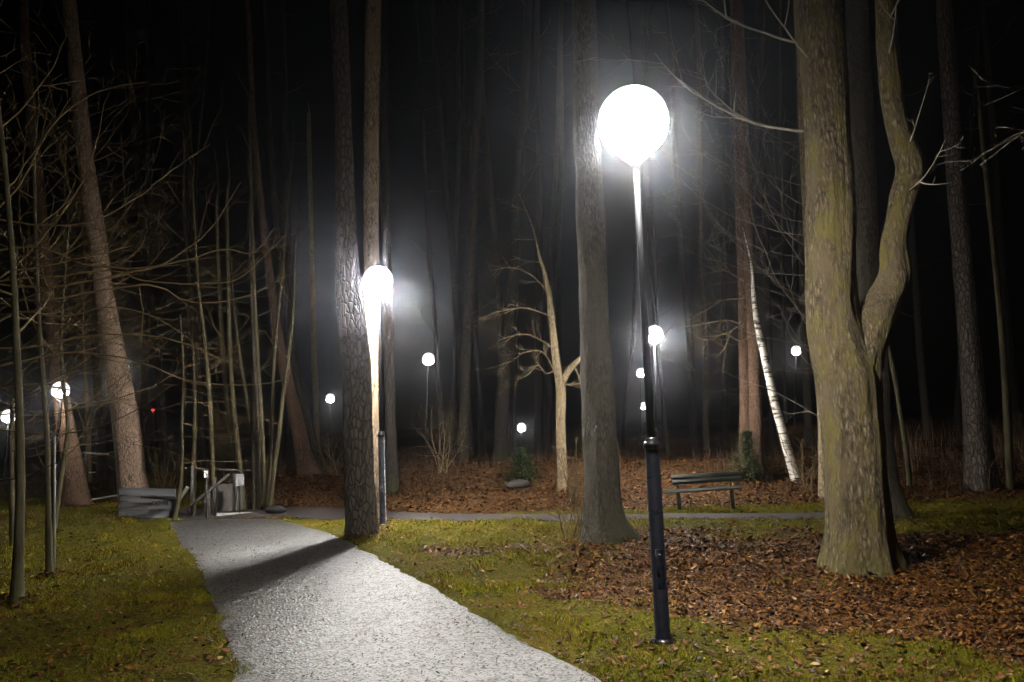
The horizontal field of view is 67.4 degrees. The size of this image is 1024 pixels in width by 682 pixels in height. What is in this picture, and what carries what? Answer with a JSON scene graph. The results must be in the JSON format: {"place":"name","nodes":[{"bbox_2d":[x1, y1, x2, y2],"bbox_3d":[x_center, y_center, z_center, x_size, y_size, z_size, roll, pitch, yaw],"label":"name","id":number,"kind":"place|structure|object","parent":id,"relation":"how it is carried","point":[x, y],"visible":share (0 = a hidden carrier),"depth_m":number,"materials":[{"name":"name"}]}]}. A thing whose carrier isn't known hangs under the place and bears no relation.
{"place":"outdoors","nodes":[
{"label":"outdoors","id":0,"kind":"place"},
{"bbox_2d":[168,519,600,681],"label":"path","id":1,"kind":"structure","parent":0,"point":[314,647],"depth_m":7.68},
{"bbox_2d":[136,507,824,521],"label":"cross path","id":2,"kind":"structure","parent":0,"point":[313,513],"depth_m":16.25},
{"bbox_2d":[204,471,207,517],"bbox_3d":[-6.838,3.451,17.168,0.085,1.090,0.046,-2,-6,0],"label":"notice post","id":3,"kind":"object","parent":2,"relation":"on","point":[205,474],"visible":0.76,"depth_m":17.19,"materials":[{"name":"white paint"}]},
{"bbox_2d":[0,409,1023,681],"bbox_3d":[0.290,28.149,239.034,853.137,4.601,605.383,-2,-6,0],"label":"ground","id":4,"kind":"structure","parent":0,"point":[408,439],"depth_m":11.48,"materials":[{"name":"plant"}]},
{"bbox_2d":[1,409,14,482],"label":"street lamp","id":5,"kind":"object","parent":4,"relation":"on","point":[6,419],"visible":0.6,"depth_m":33.68,"materials":[{"name":"glass"}]},
{"bbox_2d":[0,19,104,577],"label":"young tree","id":6,"kind":"object","parent":4,"relation":"on","point":[49,563],"visible":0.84,"depth_m":10.79,"materials":[{"name":"brown plant"}]},
{"bbox_2d":[50,430,55,568],"bbox_3d":[-6.460,2.304,10.772,0.186,2.099,0.103,-2,-6,0],"label":"tree stake","id":7,"kind":"object","parent":4,"relation":"on","point":[54,500],"visible":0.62,"depth_m":10.77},
{"bbox_2d":[19,0,93,506],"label":"pine tree","id":8,"kind":"object","parent":4,"relation":"on","point":[75,473],"visible":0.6,"depth_m":21.70,"materials":[{"name":"brown plant"}]},
{"bbox_2d":[51,381,69,511],"bbox_3d":[-12.097,2.896,20.446,0.440,3.718,0.429,-1,-6,0],"label":"street lamp","id":9,"kind":"object","parent":4,"relation":"on","point":[53,390],"visible":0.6,"depth_m":20.44,"materials":[{"name":"glass"}]},
{"bbox_2d":[0,0,135,604],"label":"young tree","id":10,"kind":"object","parent":4,"relation":"on","point":[17,588],"visible":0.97,"depth_m":9.12,"materials":[{"name":"brown plant"}]},
{"bbox_2d":[59,279,110,482],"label":"pale tree","id":11,"kind":"object","parent":4,"relation":"on","point":[89,425],"visible":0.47,"depth_m":28.87,"materials":[{"name":"brown plant"}]},
{"bbox_2d":[56,39,119,478],"bbox_3d":[-19.265,-6.737,35.322,3.629,26.314,2.962,-1,-6,-8],"label":"forest tree","id":12,"kind":"object","parent":4,"relation":"on","point":[102,469],"visible":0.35,"depth_m":33.97,"materials":[{"name":"brown plant"}]},
{"bbox_2d":[81,452,109,481],"bbox_3d":[-11.956,3.940,21.786,1.074,1.656,0.150,-2,-6,0],"label":"crossbar post","id":13,"kind":"object","parent":4,"relation":"on","point":[86,462],"visible":0.48,"depth_m":21.79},
{"bbox_2d":[92,495,116,499],"bbox_3d":[-12.244,4.675,22.870,0.897,0.137,0.120,1,-7,-26],"label":"timber edging","id":14,"kind":"object","parent":4,"relation":"on","point":[104,497],"visible":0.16,"depth_m":22.87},
{"bbox_2d":[0,134,215,545],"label":"bare tree","id":15,"kind":"object","parent":4,"relation":"on","point":[11,458],"visible":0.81,"depth_m":13.97,"materials":[{"name":"brown plant"}]},
{"bbox_2d":[54,0,168,511],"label":"pine tree","id":16,"kind":"object","parent":4,"relation":"on","point":[129,475],"visible":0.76,"depth_m":19.30,"materials":[{"name":"brown plant"}]},
{"bbox_2d":[0,77,222,528],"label":"bare tree","id":17,"kind":"object","parent":4,"relation":"on","point":[59,487],"visible":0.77,"depth_m":16.39,"materials":[{"name":"brown plant"}]},
{"bbox_2d":[110,0,164,473],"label":"forest tree","id":18,"kind":"object","parent":4,"relation":"on","point":[143,416],"visible":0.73,"depth_m":40.92,"materials":[{"name":"brown plant"}]},
{"bbox_2d":[114,0,173,475],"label":"forest tree","id":19,"kind":"object","parent":4,"relation":"on","point":[161,419],"visible":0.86,"depth_m":33.51,"materials":[{"name":"brown plant"}]},
{"bbox_2d":[152,409,153,467],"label":"signal light","id":20,"kind":"object","parent":4,"relation":"on","point":[153,437],"visible":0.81,"depth_m":59.60,"materials":[{"name":"metal"}]},
{"bbox_2d":[119,486,188,517],"bbox_3d":[-8.276,3.735,17.646,1.915,0.783,0.172,-3,-6,15],"label":"boarded panel","id":21,"kind":"object","parent":4,"relation":"on","point":[153,509],"visible":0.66,"depth_m":17.67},
{"bbox_2d":[0,31,326,480],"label":"bare tree","id":22,"kind":"object","parent":4,"relation":"on","point":[88,292],"visible":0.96,"depth_m":11.05,"materials":[{"name":"brown plant"}]},
{"bbox_2d":[144,428,197,502],"bbox_3d":[-9.982,3.601,22.327,1.863,2.235,2.485,-2,-6,0],"label":"shrub","id":23,"kind":"object","parent":4,"relation":"on","point":[158,480],"visible":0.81,"depth_m":22.34,"materials":[{"name":"brown plant"}]},
{"bbox_2d":[164,0,218,477],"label":"forest tree","id":24,"kind":"object","parent":4,"relation":"on","point":[201,447],"visible":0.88,"depth_m":30.53,"materials":[{"name":"brown plant"}]},
{"bbox_2d":[158,121,233,514],"bbox_3d":[-7.553,-0.659,18.388,1.909,9.832,0.759,2,-7,-32],"label":"sapling","id":25,"kind":"object","parent":4,"relation":"on","point":[195,419],"visible":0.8,"depth_m":18.33,"materials":[{"name":"brown plant"}]},
{"bbox_2d":[174,0,226,473],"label":"forest tree","id":26,"kind":"object","parent":4,"relation":"on","point":[197,170],"visible":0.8,"depth_m":39.11,"materials":[{"name":"brown plant"}]},
{"bbox_2d":[182,131,238,513],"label":"sapling","id":27,"kind":"object","parent":4,"relation":"on","point":[211,431],"visible":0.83,"depth_m":18.07,"materials":[{"name":"brown plant"}]},
{"bbox_2d":[184,465,251,515],"bbox_3d":[-6.676,3.496,17.888,1.686,1.245,1.076,-2,-6,0],"label":"railing","id":28,"kind":"object","parent":4,"relation":"on","point":[222,498],"visible":0.59,"depth_m":18.18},
{"bbox_2d":[197,116,250,509],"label":"sapling","id":29,"kind":"object","parent":4,"relation":"on","point":[234,420],"visible":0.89,"depth_m":18.90,"materials":[{"name":"brown plant"}]},
{"bbox_2d":[202,147,246,473],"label":"sapling","id":30,"kind":"object","parent":4,"relation":"on","point":[224,378],"visible":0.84,"depth_m":19.12,"materials":[{"name":"brown plant"}]},
{"bbox_2d":[172,287,282,519],"bbox_3d":[-6.383,1.383,16.856,2.638,5.259,4.172,-2,-6,0],"label":"bare tree","id":31,"kind":"object","parent":4,"relation":"on","point":[177,503],"visible":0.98,"depth_m":17.17,"materials":[{"name":"brown plant"}]},
{"bbox_2d":[235,474,243,512],"bbox_3d":[-6.237,3.532,17.624,0.190,0.957,0.132,-2,-6,0],"label":"sign box","id":32,"kind":"object","parent":4,"relation":"on","point":[239,480],"visible":0.88,"depth_m":17.60,"materials":[{"name":"grey paint"}]},
{"bbox_2d":[224,224,262,505],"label":"sapling","id":33,"kind":"object","parent":4,"relation":"on","point":[247,399],"visible":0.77,"depth_m":19.46,"materials":[{"name":"brown plant"}]},
{"bbox_2d":[231,56,277,510],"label":"sapling","id":34,"kind":"object","parent":4,"relation":"on","point":[264,478],"visible":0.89,"depth_m":18.46,"materials":[{"name":"brown plant"}]},
{"bbox_2d":[243,157,285,509],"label":"sapling","id":35,"kind":"object","parent":4,"relation":"on","point":[256,455],"visible":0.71,"depth_m":18.46,"materials":[{"name":"brown plant"}]},
{"bbox_2d":[265,505,286,513],"bbox_3d":[-5.378,3.875,17.502,0.497,0.268,0.356,-2,-6,0],"label":"dark stone","id":36,"kind":"object","parent":4,"relation":"on","point":[275,509],"visible":0.73,"depth_m":17.38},
{"bbox_2d":[245,0,321,475],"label":"pine tree","id":37,"kind":"object","parent":4,"relation":"on","point":[306,463],"visible":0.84,"depth_m":23.14,"materials":[{"name":"brown plant"}]},
{"bbox_2d":[250,183,319,505],"bbox_3d":[-5.451,0.027,18.106,0.929,8.201,2.079,-5,-7,30],"label":"sapling","id":38,"kind":"object","parent":4,"relation":"on","point":[275,461],"visible":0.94,"depth_m":18.06,"materials":[{"name":"brown plant"}]},
{"bbox_2d":[262,0,324,474],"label":"pine tree","id":39,"kind":"object","parent":4,"relation":"on","point":[298,382],"visible":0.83,"depth_m":23.94,"materials":[{"name":"brown wood"}]},
{"bbox_2d":[260,115,326,505],"bbox_3d":[-5.543,-0.741,18.920,1.980,9.989,0.864,-2,-6,0],"label":"sapling","id":40,"kind":"object","parent":4,"relation":"on","point":[274,369],"visible":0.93,"depth_m":18.60,"materials":[{"name":"brown plant"}]},
{"bbox_2d":[272,0,321,463],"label":"forest tree","id":41,"kind":"object","parent":4,"relation":"on","point":[289,438],"visible":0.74,"depth_m":33.93,"materials":[{"name":"brown plant"}]},
{"bbox_2d":[307,103,319,449],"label":"spruce trunk","id":42,"kind":"object","parent":4,"relation":"on","point":[316,421],"visible":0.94,"depth_m":46.52,"materials":[{"name":"brown plant"}]},
{"bbox_2d":[310,425,343,474],"bbox_3d":[-5.486,2.994,23.031,1.444,2.064,1.638,1,-7,-26],"label":"shrub","id":43,"kind":"object","parent":4,"relation":"on","point":[331,464],"visible":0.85,"depth_m":22.70,"materials":[{"name":"brown plant"}]},
{"bbox_2d":[326,393,334,459],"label":"street lamp","id":44,"kind":"object","parent":4,"relation":"on","point":[330,397],"visible":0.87,"depth_m":49.70,"materials":[{"name":"glass"}]},
{"bbox_2d":[330,0,378,538],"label":"pine tree","id":45,"kind":"object","parent":4,"relation":"on","point":[360,507],"visible":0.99,"depth_m":13.87,"materials":[{"name":"brown plant"}]},
{"bbox_2d":[363,0,380,521],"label":"pine tree","id":46,"kind":"object","parent":4,"relation":"on","point":[372,58],"visible":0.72,"depth_m":16.05,"materials":[{"name":"beige plant"}]},
{"bbox_2d":[363,264,392,525],"bbox_3d":[-2.602,1.141,15.197,0.600,5.432,0.600,-2,-6,0],"label":"street lamp","id":47,"kind":"object","parent":4,"relation":"on","point":[378,281],"visible":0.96,"depth_m":15.18,"materials":[{"name":"black paint"}]},
{"bbox_2d":[380,0,398,494],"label":"pine tree","id":48,"kind":"object","parent":4,"relation":"on","point":[391,475],"visible":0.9,"depth_m":19.66,"materials":[{"name":"brown wood"}]},
{"bbox_2d":[422,352,433,454],"bbox_3d":[-3.958,3.070,35.890,0.580,5.139,0.565,1,-6,0],"label":"street lamp","id":49,"kind":"object","parent":4,"relation":"on","point":[428,359],"visible":0.91,"depth_m":35.88,"materials":[{"name":"black paint"}]},
{"bbox_2d":[407,0,456,452],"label":"forest tree","id":50,"kind":"object","parent":4,"relation":"on","point":[433,309],"visible":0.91,"depth_m":40.66,"materials":[{"name":"brown plant"}]},
{"bbox_2d":[398,389,471,473],"bbox_3d":[-1.988,2.527,21.729,2.280,2.406,2.169,-6,-8,36],"label":"shrub","id":51,"kind":"object","parent":4,"relation":"on","point":[440,469],"visible":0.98,"depth_m":21.38,"materials":[{"name":"brown plant"}]},
{"bbox_2d":[397,0,485,456],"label":"forest tree","id":52,"kind":"object","parent":4,"relation":"on","point":[452,247],"visible":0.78,"depth_m":33.70,"materials":[{"name":"brown plant"}]},
{"bbox_2d":[449,0,475,453],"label":"forest tree","id":53,"kind":"object","parent":4,"relation":"on","point":[456,221],"visible":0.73,"depth_m":56.36,"materials":[{"name":"brown plant"}]},
{"bbox_2d":[445,0,487,456],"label":"forest tree","id":54,"kind":"object","parent":4,"relation":"on","point":[481,430],"visible":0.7,"depth_m":58.45,"materials":[{"name":"brown plant"}]},
{"bbox_2d":[446,0,523,461],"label":"forest tree","id":55,"kind":"object","parent":4,"relation":"on","point":[464,401],"visible":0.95,"depth_m":28.37,"materials":[{"name":"brown plant"}]},
{"bbox_2d":[458,0,512,456],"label":"forest tree","id":56,"kind":"object","parent":4,"relation":"on","point":[493,231],"visible":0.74,"depth_m":31.62,"materials":[{"name":"brown plant"}]},
{"bbox_2d":[471,0,544,461],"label":"forest tree","id":57,"kind":"object","parent":4,"relation":"on","point":[500,443],"visible":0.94,"depth_m":27.31,"materials":[{"name":"brown plant"}]},
{"bbox_2d":[0,411,1023,511],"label":"undergrowth","id":58,"kind":"object","parent":4,"relation":"on","point":[707,459],"visible":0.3,"depth_m":23.13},
{"bbox_2d":[0,429,1023,681],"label":"fallen leaves","id":59,"kind":"object","parent":4,"relation":"on","point":[642,565],"visible":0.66,"depth_m":8.89,"materials":[{"name":"plant"}]},
{"bbox_2d":[499,0,534,453],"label":"forest tree","id":60,"kind":"object","parent":4,"relation":"on","point":[514,383],"visible":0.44,"depth_m":60.01,"materials":[{"name":"brown plant"}]},
{"bbox_2d":[505,479,530,488],"bbox_3d":[0.152,3.633,19.395,0.618,0.263,0.449,-6,-7,33],"label":"mossy stone","id":61,"kind":"object","parent":4,"relation":"on","point":[517,483],"visible":0.86,"depth_m":19.27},
{"bbox_2d":[497,446,544,484],"bbox_3d":[0.313,3.305,20.375,1.734,1.045,1.605,-2,-6,0],"label":"evergreen bush","id":62,"kind":"object","parent":4,"relation":"on","point":[520,456],"visible":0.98,"depth_m":20.23,"materials":[{"name":"green plant"}]},
{"bbox_2d":[517,422,525,446],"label":"street lamp","id":63,"kind":"object","parent":4,"relation":"on","point":[521,426],"visible":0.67,"depth_m":63.40,"materials":[{"name":"glass"}]},
{"bbox_2d":[466,192,580,490],"bbox_3d":[0.642,-0.102,19.667,3.618,8.011,1.375,-2,-6,0],"label":"pale tree","id":64,"kind":"object","parent":4,"relation":"on","point":[561,378],"visible":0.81,"depth_m":19.41,"materials":[{"name":"beige plant"}]},
{"bbox_2d":[506,0,562,454],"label":"forest tree","id":65,"kind":"object","parent":4,"relation":"on","point":[538,417],"visible":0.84,"depth_m":38.63,"materials":[{"name":"brown plant"}]},
{"bbox_2d":[531,0,572,453],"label":"forest tree","id":66,"kind":"object","parent":4,"relation":"on","point":[548,405],"visible":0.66,"depth_m":53.01,"materials":[{"name":"brown plant"}]},
{"bbox_2d":[546,39,577,372],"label":"forest tree","id":67,"kind":"object","parent":4,"relation":"on","point":[558,273],"visible":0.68,"depth_m":61.17,"materials":[{"name":"brown plant"}]},
{"bbox_2d":[542,475,583,539],"bbox_3d":[1.032,2.760,12.726,1.079,1.050,0.833,-2,-6,0],"label":"shrub","id":68,"kind":"object","parent":4,"relation":"on","point":[577,523],"visible":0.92,"depth_m":12.65,"materials":[{"name":"brown plant"}]},
{"bbox_2d":[548,429,583,505],"bbox_3d":[1.630,2.860,17.426,1.741,1.783,2.186,-2,-6,0],"label":"shrub","id":69,"kind":"object","parent":4,"relation":"on","point":[570,480],"visible":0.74,"depth_m":17.43,"materials":[{"name":"brown plant"}]},
{"bbox_2d":[572,0,641,545],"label":"lime tree","id":70,"kind":"object","parent":4,"relation":"on","point":[604,519],"visible":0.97,"depth_m":12.49,"materials":[{"name":"brown plant"}]},
{"bbox_2d":[598,84,676,644],"bbox_3d":[1.205,0.223,6.845,0.650,5.253,0.650,-2,-6,0],"label":"street lamp","id":71,"kind":"object","parent":4,"relation":"on","point":[633,122],"visible":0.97,"depth_m":6.81,"materials":[{"name":"metal"}]},
{"bbox_2d":[621,0,654,447],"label":"forest tree","id":72,"kind":"object","parent":4,"relation":"on","point":[623,438],"visible":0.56,"depth_m":50.42,"materials":[{"name":"brown plant"}]},
{"bbox_2d":[636,368,643,444],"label":"street lamp","id":73,"kind":"object","parent":4,"relation":"on","point":[640,373],"visible":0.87,"depth_m":49.78,"materials":[{"name":"black paint"}]},
{"bbox_2d":[598,0,684,455],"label":"forest tree","id":74,"kind":"object","parent":4,"relation":"on","point":[655,323],"visible":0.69,"depth_m":28.32,"materials":[{"name":"brown plant"}]},
{"bbox_2d":[641,402,644,436],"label":"street lamp","id":75,"kind":"object","parent":4,"relation":"on","point":[643,405],"visible":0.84,"depth_m":77.43,"materials":[{"name":"glass"}]},
{"bbox_2d":[623,0,680,444],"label":"forest tree","id":76,"kind":"object","parent":4,"relation":"on","point":[651,205],"visible":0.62,"depth_m":46.87,"materials":[{"name":"brown plant"}]},
{"bbox_2d":[649,324,662,437],"bbox_3d":[3.552,1.719,19.115,0.440,4.323,0.429,1,-6,0],"label":"street lamp","id":77,"kind":"object","parent":4,"relation":"on","point":[655,334],"visible":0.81,"depth_m":19.16,"materials":[{"name":"black paint"}]},
{"bbox_2d":[646,0,699,441],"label":"forest tree","id":78,"kind":"object","parent":4,"relation":"on","point":[694,431],"visible":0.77,"depth_m":42.64,"materials":[{"name":"brown plant"}]},
{"bbox_2d":[660,0,731,449],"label":"forest tree","id":79,"kind":"object","parent":4,"relation":"on","point":[705,415],"visible":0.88,"depth_m":30.47,"materials":[{"name":"brown plant"}]},
{"bbox_2d":[662,471,741,509],"bbox_3d":[4.038,3.179,16.254,1.650,0.743,0.548,-6,-7,14],"label":"park bench","id":80,"kind":"object","parent":4,"relation":"on","point":[707,478],"visible":0.96,"depth_m":16.36,"materials":[{"name":"green paint"}]},
{"bbox_2d":[669,0,748,468],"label":"pine tree","id":81,"kind":"object","parent":4,"relation":"on","point":[743,390],"visible":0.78,"depth_m":21.25,"materials":[{"name":"brown plant"}]},
{"bbox_2d":[710,0,735,445],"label":"forest tree","id":82,"kind":"object","parent":4,"relation":"on","point":[725,439],"visible":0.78,"depth_m":38.56,"materials":[{"name":"brown plant"}]},
{"bbox_2d":[641,13,818,426],"bbox_3d":[3.697,-1.405,12.684,3.339,9.335,4.982,-4,-7,21],"label":"bare tree","id":83,"kind":"object","parent":4,"relation":"on","point":[758,267],"visible":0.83,"depth_m":13.27,"materials":[{"name":"brown plant"}]},
{"bbox_2d":[734,0,765,472],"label":"pine tree","id":84,"kind":"object","parent":4,"relation":"on","point":[755,405],"visible":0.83,"depth_m":21.10,"materials":[{"name":"brown plant"}]},
{"bbox_2d":[724,0,779,447],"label":"forest tree","id":85,"kind":"object","parent":4,"relation":"on","point":[771,419],"visible":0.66,"depth_m":34.65,"materials":[{"name":"brown plant"}]},
{"bbox_2d":[738,0,765,433],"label":"forest tree","id":86,"kind":"object","parent":4,"relation":"on","point":[757,119],"visible":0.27,"depth_m":51.58,"materials":[{"name":"brown plant"}]},
{"bbox_2d":[725,429,782,483],"bbox_3d":[6.121,2.963,19.793,1.816,1.470,1.759,-2,-6,0],"label":"evergreen bush","id":87,"kind":"object","parent":4,"relation":"on","point":[747,443],"visible":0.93,"depth_m":19.68,"materials":[{"name":"green plant"}]},
{"bbox_2d":[579,0,963,577],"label":"maple tree","id":88,"kind":"object","parent":4,"relation":"on","point":[849,335],"visible":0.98,"depth_m":9.58,"materials":[{"name":"brown plant"}]},
{"bbox_2d":[743,230,801,483],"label":"birch tree","id":89,"kind":"object","parent":4,"relation":"on","point":[775,404],"visible":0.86,"depth_m":19.49,"materials":[{"name":"white plant"}]},
{"bbox_2d":[769,0,795,422],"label":"forest tree","id":90,"kind":"object","parent":4,"relation":"on","point":[782,256],"visible":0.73,"depth_m":61.06,"materials":[{"name":"brown plant"}]},
{"bbox_2d":[765,40,813,448],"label":"forest tree","id":91,"kind":"object","parent":4,"relation":"on","point":[807,404],"visible":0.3,"depth_m":30.12,"materials":[{"name":"brown plant"}]},
{"bbox_2d":[791,345,800,427],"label":"street lamp","id":92,"kind":"object","parent":4,"relation":"on","point":[794,351],"visible":0.89,"depth_m":45.89,"materials":[{"name":"black paint"}]},
{"bbox_2d":[779,418,817,491],"bbox_3d":[7.172,2.687,18.156,2.097,1.832,1.640,-2,-6,0],"label":"shrub","id":93,"kind":"object","parent":4,"relation":"on","point":[812,478],"visible":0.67,"depth_m":18.36,"materials":[{"name":"brown plant"}]},
{"bbox_2d":[797,56,823,499],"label":"ash tree","id":94,"kind":"object","parent":4,"relation":"on","point":[820,468],"visible":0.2,"depth_m":17.89,"materials":[{"name":"brown plant"}]},
{"bbox_2d":[845,0,913,519],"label":"oak tree","id":95,"kind":"object","parent":4,"relation":"on","point":[862,114],"visible":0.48,"depth_m":14.68,"materials":[{"name":"brown plant"}]},
{"bbox_2d":[888,344,912,489],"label":"young tree","id":96,"kind":"object","parent":4,"relation":"on","point":[903,433],"visible":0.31,"depth_m":18.43,"materials":[{"name":"brown plant"}]},
{"bbox_2d":[871,0,951,439],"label":"forest tree","id":97,"kind":"object","parent":4,"relation":"on","point":[925,412],"visible":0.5,"depth_m":33.16,"materials":[{"name":"brown plant"}]},
{"bbox_2d":[936,0,1003,490],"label":"pine tree","id":98,"kind":"object","parent":4,"relation":"on","point":[978,457],"visible":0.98,"depth_m":18.38,"materials":[{"name":"brown plant"}]},
{"bbox_2d":[933,0,1014,430],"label":"forest tree","id":99,"kind":"object","parent":4,"relation":"on","point":[957,407],"visible":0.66,"depth_m":41.17,"materials":[{"name":"brown plant"}]},
{"bbox_2d":[936,0,1023,442],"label":"forest tree","id":100,"kind":"object","parent":4,"relation":"on","point":[1013,385],"visible":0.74,"depth_m":30.55,"materials":[{"name":"brown plant"}]},
{"bbox_2d":[937,66,1023,170],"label":"bare tree","id":101,"kind":"object","parent":4,"relation":"on","point":[997,127],"visible":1,"depth_m":8.14,"materials":[{"name":"brown plant"}]},
{"bbox_2d":[945,403,1023,472],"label":"shrub","id":102,"kind":"object","parent":4,"relation":"on","point":[998,455],"visible":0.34,"depth_m":18.25,"materials":[{"name":"brown plant"}]},
{"bbox_2d":[959,59,1014,489],"bbox_3d":[11.241,-1.656,18.216,0.721,10.620,1.453,-4,-6,19],"label":"young tree","id":103,"kind":"object","parent":4,"relation":"on","point":[1008,454],"visible":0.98,"depth_m":17.98,"materials":[{"name":"brown plant"}]},
{"bbox_2d":[989,406,1023,466],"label":"shrub","id":104,"kind":"object","parent":4,"relation":"on","point":[1021,449],"visible":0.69,"depth_m":20.33,"materials":[{"name":"brown plant"}]},
{"bbox_2d":[0,451,1023,681],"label":"grass","id":105,"kind":"structure","parent":0,"point":[463,584],"depth_m":8.75,"materials":[{"name":"plant"}]},
{"bbox_2d":[0,0,1023,443],"label":"sky","id":106,"kind":"structure","parent":0,"point":[308,37],"materials":[{"name":"black"}]}
]}

